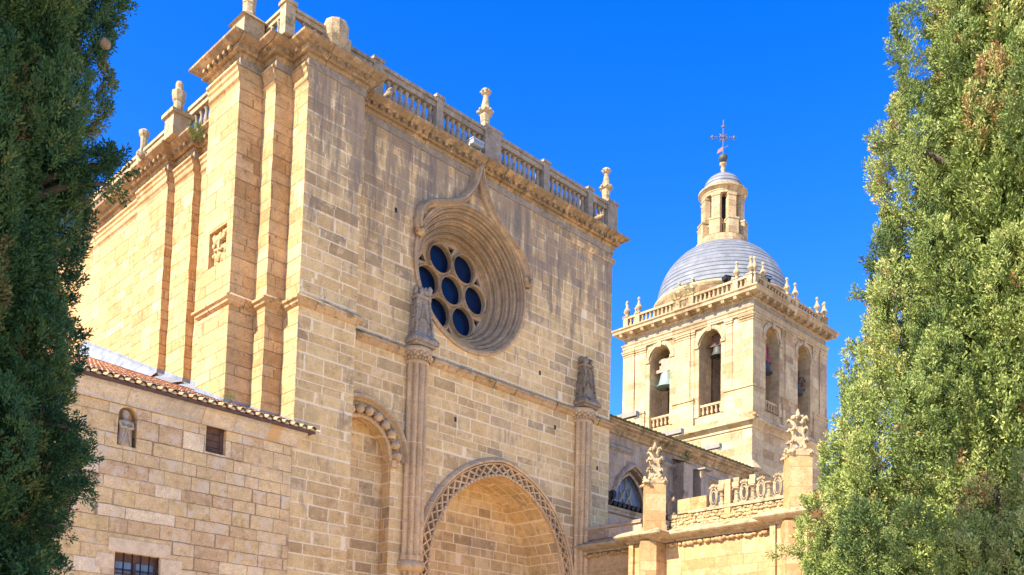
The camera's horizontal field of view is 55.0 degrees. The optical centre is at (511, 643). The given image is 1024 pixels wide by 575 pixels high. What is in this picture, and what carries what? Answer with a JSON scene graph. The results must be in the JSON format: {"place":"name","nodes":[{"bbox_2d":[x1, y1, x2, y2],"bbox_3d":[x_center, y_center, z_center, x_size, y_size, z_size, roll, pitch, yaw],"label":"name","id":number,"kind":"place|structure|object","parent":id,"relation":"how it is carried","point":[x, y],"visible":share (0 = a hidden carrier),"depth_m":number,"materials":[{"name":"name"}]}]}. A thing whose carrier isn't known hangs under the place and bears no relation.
{"place":"outdoors","nodes":[
{"label":"outdoors","id":0,"kind":"place"},
{"bbox_2d":[37,341,319,574],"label":"annex building","id":1,"kind":"structure","parent":0,"point":[194,482],"depth_m":28.75,"materials":[{"name":"beige stone"}]},
{"bbox_2d":[117,410,133,446],"bbox_3d":[-10.885,-6.059,27.699,0.448,1.065,0.378,6,-7,-44],"label":"niche statue","id":2,"kind":"object","parent":1,"relation":"on","point":[125,429],"visible":1,"depth_m":27.60,"materials":[{"name":"stone"}]},
{"bbox_2d":[114,552,157,574],"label":"window","id":3,"kind":"structure","parent":1,"relation":"in","point":[125,564],"depth_m":27.81,"materials":[{"name":"blue glass"}]},
{"bbox_2d":[222,390,235,404],"bbox_3d":[-8.594,-7.451,29.803,0.423,0.465,0.479,6,-7,-44],"label":"wall plant","id":4,"kind":"object","parent":1,"relation":"attached to","point":[227,396],"depth_m":29.82,"materials":[{"name":"green plant"}]},
{"bbox_2d":[54,0,629,574],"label":"church transept","id":5,"kind":"structure","parent":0,"point":[402,306],"depth_m":36.74,"materials":[{"name":"stone"}]},
{"bbox_2d":[186,118,205,142],"bbox_3d":[-11.628,-18.869,36.229,0.697,0.825,0.775,6,-7,-44],"label":"wall plant","id":6,"kind":"object","parent":5,"relation":"attached to","point":[199,126],"depth_m":36.18,"materials":[{"name":"green plant"}]},
{"bbox_2d":[413,203,525,355],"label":"rose window","id":7,"kind":"structure","parent":5,"relation":"in","point":[476,281],"depth_m":39.98,"materials":[{"name":"stone"}]},
{"bbox_2d":[466,136,484,151],"bbox_3d":[-1.452,-19.524,38.617,0.610,0.340,0.460,6,-7,-44],"label":"floodlight","id":8,"kind":"object","parent":5,"relation":"on","point":[476,143],"visible":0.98,"depth_m":38.49,"materials":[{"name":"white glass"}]},
{"bbox_2d":[63,0,946,478],"label":"sky","id":9,"kind":"structure","parent":0,"point":[639,90],"materials":[{"name":"blue"}]},
{"bbox_2d":[680,452,691,461],"bbox_3d":[10.966,-11.928,61.980,0.987,1.046,0.912,1,-5,1],"label":"wall plant","id":10,"kind":"object","parent":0,"point":[686,455],"depth_m":61.93,"materials":[{"name":"green plant"}]},
{"bbox_2d":[611,120,839,497],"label":"bell tower","id":11,"kind":"structure","parent":0,"point":[738,403],"depth_m":72.07,"materials":[{"name":"stone"}]},
{"bbox_2d":[656,357,669,391],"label":"bell","id":12,"kind":"object","parent":11,"relation":"hanging from","point":[664,381],"visible":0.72,"depth_m":74.32,"materials":[{"name":"grey metal"}]},
{"bbox_2d":[684,283,694,298],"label":"wall plant","id":13,"kind":"object","parent":11,"relation":"attached to","point":[688,289],"depth_m":72.24,"materials":[{"name":"green plant"}]},
{"bbox_2d":[708,333,720,359],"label":"bell","id":14,"kind":"object","parent":11,"relation":"hanging from","point":[715,345],"visible":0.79,"depth_m":71.39,"materials":[{"name":"grey metal"}]},
{"bbox_2d":[721,275,730,282],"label":"floodlight","id":15,"kind":"object","parent":11,"relation":"on","point":[726,278],"visible":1,"depth_m":70.12,"materials":[{"name":"black metal"}]},
{"bbox_2d":[761,275,771,282],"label":"floodlight","id":16,"kind":"object","parent":11,"relation":"on","point":[768,277],"visible":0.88,"depth_m":69.93,"materials":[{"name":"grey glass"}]},
{"bbox_2d":[766,347,772,375],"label":"bell","id":17,"kind":"object","parent":11,"relation":"hanging from","point":[768,369],"visible":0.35,"depth_m":70.36,"materials":[{"name":"grey metal"}]},
{"bbox_2d":[798,371,804,396],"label":"bell","id":18,"kind":"object","parent":11,"relation":"hanging from","point":[800,393],"visible":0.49,"depth_m":73.61,"materials":[{"name":"brown metal"}]},
{"bbox_2d":[572,409,968,574],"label":"side chapel","id":19,"kind":"structure","parent":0,"point":[730,534],"depth_m":37.61,"materials":[{"name":"stone"}]},
{"label":"ground","id":20,"kind":"structure","parent":0,"visible":0},
{"bbox_2d":[0,0,140,574],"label":"cypress tree","id":21,"kind":"object","parent":20,"relation":"on","point":[48,180],"visible":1,"depth_m":7.99,"materials":[{"name":"green plant"}]},
{"bbox_2d":[608,410,754,528],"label":"church nave","id":22,"kind":"structure","parent":20,"relation":"on","point":[702,470],"depth_m":59.73,"materials":[{"name":"grey stone"}]},
{"bbox_2d":[612,463,644,507],"bbox_3d":[6.982,-8.313,58.563,4.180,4.854,0.950,6,-7,-44],"label":"pointed window","id":23,"kind":"structure","parent":22,"relation":"in","point":[626,492],"depth_m":58.87,"materials":[{"name":"grey stone"}]},
{"bbox_2d":[765,0,1023,574],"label":"cypress tree","id":24,"kind":"object","parent":20,"relation":"on","point":[958,295],"visible":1,"depth_m":9.06,"materials":[{"name":"green plant"}]}
]}

